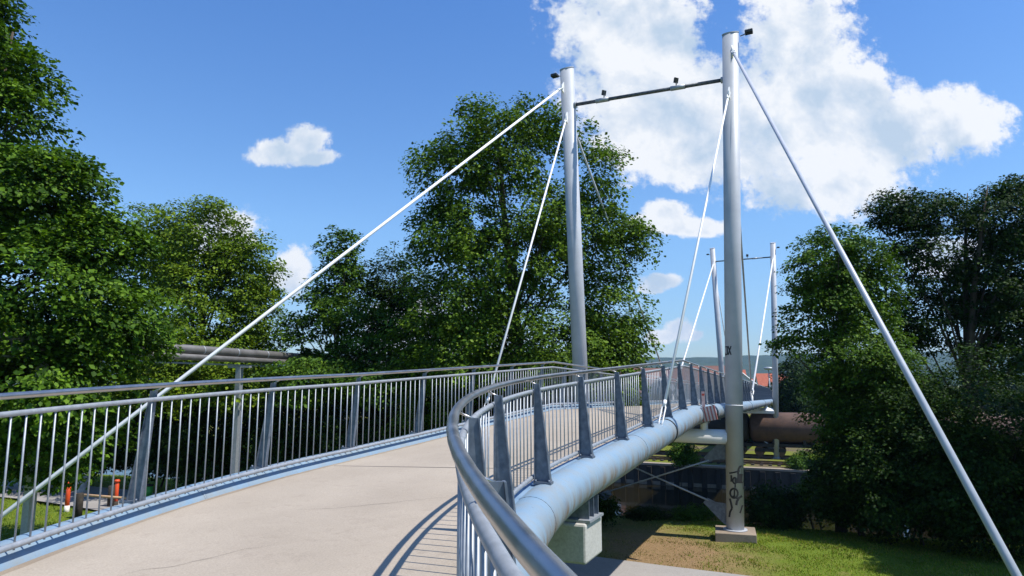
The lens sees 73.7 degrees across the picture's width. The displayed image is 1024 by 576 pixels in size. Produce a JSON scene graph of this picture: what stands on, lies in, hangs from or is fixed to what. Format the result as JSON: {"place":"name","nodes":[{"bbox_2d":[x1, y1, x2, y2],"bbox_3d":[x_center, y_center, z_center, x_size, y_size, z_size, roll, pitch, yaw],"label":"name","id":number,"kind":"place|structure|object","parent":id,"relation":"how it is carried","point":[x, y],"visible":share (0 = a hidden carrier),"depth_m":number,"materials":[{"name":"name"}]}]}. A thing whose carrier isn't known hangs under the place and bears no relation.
{"place":"outdoors","nodes":[
{"label":"outdoors","id":0,"kind":"place"},
{"bbox_2d":[0,481,746,575],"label":"towpath","id":1,"kind":"structure","parent":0,"point":[598,566],"depth_m":16.40,"materials":[{"name":"concrete"}]},
{"bbox_2d":[0,385,1023,575],"bbox_3d":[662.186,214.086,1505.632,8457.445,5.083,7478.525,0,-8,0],"label":"ground","id":2,"kind":"structure","parent":0,"point":[611,549],"depth_m":18.42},
{"bbox_2d":[64,482,70,511],"bbox_3d":[-15.487,7.338,23.805,0.190,1.110,0.190,0,-8,0],"label":"marker post","id":3,"kind":"object","parent":2,"relation":"on","point":[67,502],"visible":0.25,"depth_m":23.75,"materials":[{"name":"orange plastic"}]},
{"bbox_2d":[11,375,137,483],"bbox_3d":[-19.231,5.784,29.450,7.184,5.889,7.216,0,-8,0],"label":"shrub","id":4,"kind":"object","parent":2,"relation":"on","point":[97,463],"visible":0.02,"depth_m":28.46,"materials":[{"name":"green plant"}]},
{"bbox_2d":[74,493,83,517],"bbox_3d":[-14.246,7.235,22.470,0.214,0.950,0.220,0,-8,0],"label":"bollard","id":5,"kind":"object","parent":2,"relation":"on","point":[79,504],"visible":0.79,"depth_m":22.41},
{"bbox_2d":[76,473,89,493],"bbox_3d":[-16.765,7.780,26.691,0.490,1.039,0.536,0,-8,0],"label":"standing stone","id":6,"kind":"object","parent":2,"relation":"on","point":[82,487],"visible":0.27,"depth_m":26.50,"materials":[{"name":"grey stone"}]},
{"bbox_2d":[0,474,181,540],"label":"lawn grass","id":7,"kind":"structure","parent":2,"relation":"on","point":[95,480],"depth_m":24.21,"materials":[{"name":"green plant"}]},
{"bbox_2d":[0,0,196,495],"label":"maple tree","id":8,"kind":"object","parent":2,"relation":"on","point":[63,235],"visible":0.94,"depth_m":17.64,"materials":[{"name":"green plant"}]},
{"bbox_2d":[76,493,126,499],"bbox_3d":[-14.100,7.527,23.762,2.435,0.723,0.090,-1,-8,5],"label":"timber barrier","id":9,"kind":"object","parent":2,"relation":"on","point":[106,496],"visible":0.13,"depth_m":23.77,"materials":[{"name":"brown wood"}]},
{"bbox_2d":[107,485,114,506],"bbox_3d":[-14.327,7.524,24.390,0.214,0.900,0.220,0,-8,0],"label":"bollard","id":10,"kind":"object","parent":2,"relation":"on","point":[109,494],"visible":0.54,"depth_m":24.32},
{"bbox_2d":[114,479,119,504],"bbox_3d":[-14.288,7.469,24.650,0.190,1.080,0.190,0,-8,0],"label":"marker post","id":11,"kind":"object","parent":2,"relation":"on","point":[116,481],"visible":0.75,"depth_m":24.62,"materials":[{"name":"orange plastic"}]},
{"bbox_2d":[92,388,202,486],"bbox_3d":[-15.404,6.291,29.439,4.713,4.928,4.254,0,-8,0],"label":"shrub","id":12,"kind":"object","parent":2,"relation":"on","point":[120,455],"visible":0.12,"depth_m":28.24,"materials":[{"name":"green plant"}]},
{"bbox_2d":[144,484,153,495],"bbox_3d":[-14.223,7.922,26.661,0.390,0.530,0.400,0,-8,0],"label":"litter bin","id":13,"kind":"object","parent":2,"relation":"on","point":[149,490],"visible":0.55,"depth_m":26.55,"materials":[{"name":"green plastic"}]},
{"bbox_2d":[0,330,385,534],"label":"pipeline","id":14,"kind":"object","parent":2,"relation":"on","point":[196,353],"visible":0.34,"depth_m":24.76,"materials":[{"name":"metal"}]},
{"bbox_2d":[128,386,261,488],"bbox_3d":[-12.457,6.134,28.380,5.356,4.997,5.400,-5,-9,32],"label":"shrub","id":15,"kind":"object","parent":2,"relation":"on","point":[163,450],"visible":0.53,"depth_m":27.06,"materials":[{"name":"green plant"}]},
{"bbox_2d":[99,194,293,472],"bbox_3d":[-13.594,2.223,29.369,7.730,13.076,11.054,6,-10,-37],"label":"lime tree","id":16,"kind":"object","parent":2,"relation":"on","point":[177,271],"visible":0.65,"depth_m":29.14,"materials":[{"name":"green plant"}]},
{"bbox_2d":[220,380,344,470],"bbox_3d":[-9.350,6.070,27.974,4.572,5.103,4.800,-7,-11,43],"label":"shrub","id":17,"kind":"object","parent":2,"relation":"on","point":[251,452],"visible":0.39,"depth_m":26.84,"materials":[{"name":"green plant"}]},
{"bbox_2d":[250,225,433,415],"bbox_3d":[-6.731,2.851,28.159,7.594,11.848,6.952,0,-8,0],"label":"young ash tree","id":18,"kind":"object","parent":2,"relation":"on","point":[330,318],"visible":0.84,"depth_m":28.76,"materials":[{"name":"green plant"}]},
{"bbox_2d":[293,371,406,456],"bbox_3d":[-6.189,6.051,27.897,4.884,5.313,5.147,-6,-10,37],"label":"shrub","id":19,"kind":"object","parent":2,"relation":"on","point":[342,432],"visible":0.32,"depth_m":26.86,"materials":[{"name":"green plant"}]},
{"bbox_2d":[326,241,450,414],"bbox_3d":[-5.388,3.959,30.908,5.674,12.529,5.540,-4,-9,28],"label":"dark alder tree","id":20,"kind":"object","parent":2,"relation":"on","point":[383,290],"visible":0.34,"depth_m":31.08,"materials":[{"name":"green plant"}]},
{"bbox_2d":[366,372,487,440],"bbox_3d":[-3.143,5.980,27.531,5.467,5.488,4.492,0,-8,0],"label":"shrub","id":21,"kind":"object","parent":2,"relation":"on","point":[437,407],"visible":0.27,"depth_m":26.50,"materials":[{"name":"green plant"}]},
{"bbox_2d":[406,367,500,411],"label":"distant tree","id":22,"kind":"object","parent":2,"relation":"on","point":[446,392],"visible":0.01,"depth_m":147.42,"materials":[{"name":"green plant"}]},
{"bbox_2d":[111,448,806,490],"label":"quay wall","id":23,"kind":"structure","parent":2,"relation":"on","point":[709,476],"depth_m":56.94,"materials":[{"name":"concrete"}]},
{"bbox_2d":[445,374,555,425],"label":"shrub","id":24,"kind":"object","parent":2,"relation":"on","point":[479,401],"visible":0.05,"depth_m":26.96,"materials":[{"name":"green plant"}]},
{"bbox_2d":[373,91,669,407],"bbox_3d":[0.430,0.454,27.778,11.530,17.213,7.998,3,-9,-23],"label":"sycamore tree","id":25,"kind":"object","parent":2,"relation":"on","point":[466,335],"visible":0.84,"depth_m":26.97,"materials":[{"name":"green plant"}]},
{"bbox_2d":[548,494,603,564],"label":"bridge pier","id":26,"kind":"structure","parent":2,"relation":"on","point":[576,538],"depth_m":8.52,"materials":[{"name":"concrete"}]},
{"bbox_2d":[0,399,772,575],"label":"footbridge","id":27,"kind":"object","parent":26,"relation":"on","point":[388,509],"visible":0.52,"depth_m":6.60,"materials":[{"name":"metal"}]},
{"bbox_2d":[0,361,724,553],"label":"railing","id":28,"kind":"object","parent":27,"relation":"on","point":[136,496],"visible":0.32,"depth_m":7.87,"materials":[{"name":"metal"}]},
{"bbox_2d":[446,359,772,575],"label":"railing","id":29,"kind":"object","parent":27,"relation":"on","point":[497,535],"visible":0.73,"depth_m":5.74,"materials":[{"name":"metal"}]},
{"bbox_2d":[701,391,704,406],"bbox_3d":[4.948,2.929,17.657,0.085,0.500,0.029,-2,-8,17],"label":"marker sign","id":30,"kind":"object","parent":27,"relation":"attached to","point":[703,398],"visible":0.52,"depth_m":17.67,"materials":[{"name":"pink paint"}]},
{"bbox_2d":[700,405,717,421],"bbox_3d":[4.822,3.215,17.323,0.780,0.360,0.020,-21,-16,40],"label":"sign board","id":31,"kind":"object","parent":27,"relation":"attached to","point":[709,413],"visible":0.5,"depth_m":17.18,"materials":[{"name":"metal"}]},
{"bbox_2d":[718,293,724,335],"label":"stay cable","id":32,"kind":"object","parent":27,"relation":"on","point":[721,315],"visible":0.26,"depth_m":70.69,"materials":[{"name":"white paint"}]},
{"bbox_2d":[743,411,773,413],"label":"white beam","id":33,"kind":"structure","parent":27,"relation":"attached to","point":[765,412],"depth_m":61.74,"materials":[{"name":"metal"}]},
{"bbox_2d":[759,406,773,410],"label":"dome lamp","id":34,"kind":"object","parent":27,"relation":"hanging from","point":[765,408],"visible":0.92,"depth_m":58.80,"materials":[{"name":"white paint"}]},
{"bbox_2d":[548,347,651,405],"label":"shrub","id":35,"kind":"object","parent":2,"relation":"on","point":[623,371],"visible":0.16,"depth_m":25.98,"materials":[{"name":"green plant"}]},
{"bbox_2d":[598,490,626,526],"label":"shrub","id":36,"kind":"object","parent":2,"relation":"on","point":[607,506],"visible":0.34,"depth_m":21.49,"materials":[{"name":"green plant"}]},
{"bbox_2d":[621,503,671,521],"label":"shrub","id":37,"kind":"object","parent":2,"relation":"on","point":[646,513],"visible":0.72,"depth_m":23.51,"materials":[{"name":"green plant"}]},
{"bbox_2d":[632,357,666,367],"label":"distant tree","id":38,"kind":"object","parent":2,"relation":"on","point":[648,367],"visible":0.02,"depth_m":148.41,"materials":[{"name":"green plant"}]},
{"bbox_2d":[640,378,677,400],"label":"shed","id":39,"kind":"structure","parent":2,"relation":"on","point":[656,392],"depth_m":80.86,"materials":[{"name":"paint"}]},
{"bbox_2d":[665,442,701,489],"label":"young tree","id":40,"kind":"object","parent":2,"relation":"on","point":[681,454],"visible":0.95,"depth_m":55.56,"materials":[{"name":"green plant"}]},
{"bbox_2d":[666,502,718,521],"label":"shrub","id":41,"kind":"object","parent":2,"relation":"on","point":[692,513],"visible":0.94,"depth_m":23.44,"materials":[{"name":"green plant"}]},
{"bbox_2d":[689,366,724,390],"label":"brick building","id":42,"kind":"structure","parent":2,"relation":"on","point":[716,368],"depth_m":101.75,"materials":[{"name":"paint"}]},
{"bbox_2d":[647,456,789,466],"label":"railway track","id":43,"kind":"structure","parent":2,"relation":"on","point":[751,462],"depth_m":59.40,"materials":[{"name":"brown metal"}]},
{"bbox_2d":[657,450,790,459],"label":"railway track","id":44,"kind":"structure","parent":2,"relation":"on","point":[764,456],"depth_m":64.20,"materials":[{"name":"metal"}]},
{"bbox_2d":[675,413,752,453],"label":"tank wagon","id":45,"kind":"object","parent":44,"relation":"on","point":[716,424],"visible":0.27,"depth_m":64.24,"materials":[{"name":"metal"}]},
{"bbox_2d":[747,412,827,456],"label":"tank wagon","id":46,"kind":"object","parent":44,"relation":"on","point":[785,429],"visible":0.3,"depth_m":62.47,"materials":[{"name":"brown paint"}]},
{"bbox_2d":[945,413,1023,454],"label":"tank wagon","id":47,"kind":"object","parent":44,"relation":"on","point":[1008,422],"visible":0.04,"depth_m":55.79,"materials":[{"name":"brown paint"}]},
{"bbox_2d":[715,525,756,543],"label":"concrete plinth","id":48,"kind":"structure","parent":2,"relation":"on","point":[748,536],"depth_m":19.37,"materials":[{"name":"grey concrete"}]},
{"bbox_2d":[722,31,747,532],"bbox_3d":[6.688,-0.556,20.794,1.103,15.306,0.786,-6,-10,37],"label":"bridge pylon","id":49,"kind":"object","parent":48,"relation":"on","point":[733,340],"visible":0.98,"depth_m":20.49,"materials":[{"name":"grey metal"}]},
{"bbox_2d":[574,77,722,107],"bbox_3d":[4.446,-6.529,22.875,5.141,0.447,0.200,-4,-9,29],"label":"light bar","id":50,"kind":"object","parent":49,"relation":"attached to","point":[670,88],"visible":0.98,"depth_m":22.73,"materials":[{"name":"metal"}]},
{"bbox_2d":[598,444,725,502],"bbox_3d":[4.475,5.843,21.157,4.318,2.510,0.048,-4,-9,29],"label":"brace rod","id":51,"kind":"object","parent":49,"relation":"attached to","point":[717,452],"visible":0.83,"depth_m":20.44,"materials":[{"name":"metal"}]},
{"bbox_2d":[658,92,730,424],"bbox_3d":[4.778,-1.682,17.138,0.101,9.740,7.768,-4,-9,30],"label":"stay cable","id":52,"kind":"object","parent":49,"relation":"attached to","point":[685,303],"visible":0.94,"depth_m":15.78,"materials":[{"name":"white paint"}]},
{"bbox_2d":[674,422,726,443],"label":"cross beam","id":53,"kind":"structure","parent":49,"relation":"attached to","point":[704,434],"depth_m":20.44,"materials":[{"name":"grey metal"}]},
{"bbox_2d":[740,28,752,36],"bbox_3d":[7.374,-8.032,21.489,0.390,0.186,0.220,-3,-8,21],"label":"floodlight","id":54,"kind":"object","parent":49,"relation":"attached to","point":[748,31],"visible":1,"depth_m":21.40,"materials":[{"name":"black plastic"}]},
{"bbox_2d":[741,231,752,393],"bbox_3d":[10.425,0.150,30.605,0.139,9.517,20.508,-3,-8,19],"label":"stay cable","id":55,"kind":"object","parent":49,"relation":"attached to","point":[746,312],"visible":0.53,"depth_m":31.88,"materials":[{"name":"grey metal"}]},
{"bbox_2d":[763,367,771,407],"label":"lamp mast","id":56,"kind":"object","parent":2,"relation":"on","point":[768,368],"visible":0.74,"depth_m":128.63,"materials":[{"name":"metal"}]},
{"bbox_2d":[744,479,813,530],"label":"shrub","id":57,"kind":"object","parent":2,"relation":"on","point":[781,510],"visible":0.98,"depth_m":21.98,"materials":[{"name":"green plant"}]},
{"bbox_2d":[763,359,831,410],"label":"distant tree","id":58,"kind":"object","parent":2,"relation":"on","point":[802,378],"visible":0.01,"depth_m":147.71,"materials":[{"name":"green plant"}]},
{"bbox_2d":[768,350,827,412],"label":"yard tree","id":59,"kind":"object","parent":2,"relation":"on","point":[790,399],"visible":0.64,"depth_m":79.53,"materials":[{"name":"green plant"}]},
{"bbox_2d":[783,449,814,469],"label":"shrub","id":60,"kind":"object","parent":2,"relation":"on","point":[796,461],"visible":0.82,"depth_m":54.95,"materials":[{"name":"green plant"}]},
{"bbox_2d":[788,460,827,529],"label":"shrub","id":61,"kind":"object","parent":2,"relation":"on","point":[805,492],"visible":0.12,"depth_m":23.21,"materials":[{"name":"green plant"}]},
{"bbox_2d":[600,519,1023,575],"bbox_3d":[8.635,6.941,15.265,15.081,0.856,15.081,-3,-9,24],"label":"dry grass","id":62,"kind":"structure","parent":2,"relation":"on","point":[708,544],"depth_m":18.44,"materials":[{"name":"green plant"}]},
{"bbox_2d":[804,445,830,468],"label":"shrub","id":63,"kind":"object","parent":2,"relation":"on","point":[811,455],"visible":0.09,"depth_m":54.72,"materials":[{"name":"green plant"}]},
{"bbox_2d":[657,520,1023,575],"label":"lawn grass","id":64,"kind":"structure","parent":2,"relation":"on","point":[969,562],"depth_m":18.15,"materials":[{"name":"green plant"}]},
{"bbox_2d":[799,418,913,536],"bbox_3d":[10.805,5.896,21.081,3.600,3.854,3.575,-4,-9,25],"label":"shrub","id":65,"kind":"object","parent":2,"relation":"on","point":[839,515],"visible":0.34,"depth_m":20.61,"materials":[{"name":"green plant"}]},
{"bbox_2d":[758,222,961,532],"bbox_3d":[10.964,2.772,21.941,6.037,10.336,4.791,0,-8,0],"label":"ash tree","id":66,"kind":"object","parent":2,"relation":"on","point":[831,288],"visible":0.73,"depth_m":21.89,"materials":[{"name":"green plant"}]},
{"bbox_2d":[823,358,1012,546],"bbox_3d":[11.705,4.827,20.029,5.414,5.550,4.613,0,-8,0],"label":"shrub","id":67,"kind":"object","parent":2,"relation":"on","point":[892,472],"visible":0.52,"depth_m":19.23,"materials":[{"name":"green plant"}]},
{"bbox_2d":[852,173,1023,539],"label":"alder tree","id":68,"kind":"object","parent":2,"relation":"on","point":[999,313],"visible":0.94,"depth_m":24.90,"materials":[{"name":"green plant"}]},
{"bbox_2d":[902,356,974,409],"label":"distant tree","id":69,"kind":"object","parent":2,"relation":"on","point":[924,374],"visible":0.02,"depth_m":136.92,"materials":[{"name":"green plant"}]},
{"bbox_2d":[901,340,1023,562],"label":"shrub","id":70,"kind":"object","parent":2,"relation":"on","point":[999,489],"visible":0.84,"depth_m":17.90,"materials":[{"name":"green plant"}]},
{"bbox_2d":[945,360,1023,415],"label":"distant tree","id":71,"kind":"object","parent":2,"relation":"on","point":[994,405],"visible":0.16,"depth_m":135.53,"materials":[{"name":"green plant"}]},
{"bbox_2d":[1002,284,1023,373],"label":"shade tree","id":72,"kind":"object","parent":2,"relation":"on","point":[1021,292],"visible":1,"depth_m":16.40,"materials":[{"name":"green plant"}]},
{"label":"concrete plinth","id":73,"kind":"object","parent":2,"relation":"on","visible":0},
{"bbox_2d":[560,66,587,401],"bbox_3d":[2.207,-0.243,23.259,1.114,15.597,0.799,-6,-10,36],"label":"bridge pylon","id":74,"kind":"object","parent":73,"relation":"on","point":[575,266],"visible":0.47,"depth_m":23.40,"materials":[{"name":"grey metal"}]},
{"bbox_2d":[481,117,567,417],"bbox_3d":[0.618,-1.499,19.576,0.101,10.038,7.776,-3,-8,19],"label":"stay cable","id":75,"kind":"object","parent":74,"relation":"attached to","point":[512,311],"visible":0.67,"depth_m":18.69,"materials":[{"name":"white paint"}]},
{"bbox_2d":[550,72,559,78],"bbox_3d":[1.611,-7.673,24.662,0.393,0.161,0.220,-4,-9,29],"label":"floodlight","id":76,"kind":"object","parent":74,"relation":"attached to","point":[554,75],"visible":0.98,"depth_m":24.64,"materials":[{"name":"black plastic"}]},
{"bbox_2d":[577,136,673,394],"bbox_3d":[5.582,0.072,31.376,0.140,9.952,16.790,-3,-9,24],"label":"stay cable","id":77,"kind":"object","parent":74,"relation":"attached to","point":[588,168],"visible":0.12,"depth_m":26.93,"materials":[{"name":"white metal"}]},
{"bbox_2d":[635,467,725,524],"bbox_3d":[4.425,5.846,21.185,4.318,2.510,0.048,-4,-9,29],"label":"brace rod","id":78,"kind":"object","parent":74,"relation":"attached to","point":[718,509],"visible":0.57,"depth_m":20.20,"materials":[{"name":"metal"}]},
{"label":"concrete plinth","id":79,"kind":"object","parent":2,"relation":"on","visible":0},
{"bbox_2d":[770,242,779,457],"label":"bridge pylon","id":80,"kind":"object","parent":79,"relation":"on","point":[774,358],"visible":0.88,"depth_m":63.70,"materials":[{"name":"grey metal"}]},
{"bbox_2d":[715,257,769,261],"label":"light bar","id":81,"kind":"object","parent":80,"relation":"attached to","point":[746,259],"visible":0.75,"depth_m":65.86,"materials":[{"name":"metal"}]},
{"bbox_2d":[750,258,773,394],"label":"stay cable","id":82,"kind":"object","parent":80,"relation":"attached to","point":[755,370],"visible":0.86,"depth_m":47.73,"materials":[{"name":"white paint"}]},
{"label":"concrete plinth","id":83,"kind":"object","parent":2,"relation":"on","visible":0},
{"bbox_2d":[710,248,723,375],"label":"bridge pylon","id":84,"kind":"object","parent":83,"relation":"on","point":[717,314],"visible":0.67,"depth_m":66.94,"materials":[{"name":"grey metal"}]},
{"bbox_2d":[672,264,713,394],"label":"stay cable","id":85,"kind":"object","parent":84,"relation":"attached to","point":[696,318],"visible":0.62,"depth_m":50.86,"materials":[{"name":"white paint"}]},
{"bbox_2d":[0,0,1023,357],"label":"sky","id":86,"kind":"structure","parent":0,"point":[301,115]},
{"bbox_2d":[16,351,1023,384],"bbox_3d":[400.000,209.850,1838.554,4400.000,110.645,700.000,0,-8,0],"label":"hill","id":87,"kind":"structure","parent":0,"point":[764,361],"depth_m":1832.72,"materials":[{"name":"green plant"}]},
{"bbox_2d":[88,464,991,539],"bbox_3d":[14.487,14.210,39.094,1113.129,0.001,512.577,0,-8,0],"label":"canal water","id":88,"kind":"structure","parent":0,"point":[666,497],"depth_m":52.19,"materials":[{"name":"black liquid"}]},
{"bbox_2d":[620,368,689,400],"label":"industrial hall","id":89,"kind":"structure","parent":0,"point":[675,375],"depth_m":93.37,"materials":[{"name":"brick"}]},
{"bbox_2d":[743,373,756,384],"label":"house","id":90,"kind":"structure","parent":0,"point":[746,377],"depth_m":171.20,"materials":[{"name":"paint"}]},
{"bbox_2d":[755,373,781,387],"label":"house","id":91,"kind":"structure","parent":0,"point":[762,379],"depth_m":226.58,"materials":[{"name":"paint"}]},
{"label":"anchor block","id":92,"kind":"object","parent":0,"visible":0},
{"bbox_2d":[730,50,1021,575],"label":"stay cable","id":93,"kind":"object","parent":92,"relation":"attached to","point":[1000,545],"visible":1,"depth_m":8.93,"materials":[{"name":"grey metal"}]},
{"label":"anchor block","id":94,"kind":"object","parent":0,"visible":0},
{"bbox_2d":[2,86,563,517],"bbox_3d":[-3.916,-0.858,16.214,0.133,14.538,18.045,-6,-10,39],"label":"stay cable","id":95,"kind":"object","parent":94,"relation":"attached to","point":[24,498],"visible":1,"depth_m":14.17,"materials":[{"name":"white paint"}]}
]}

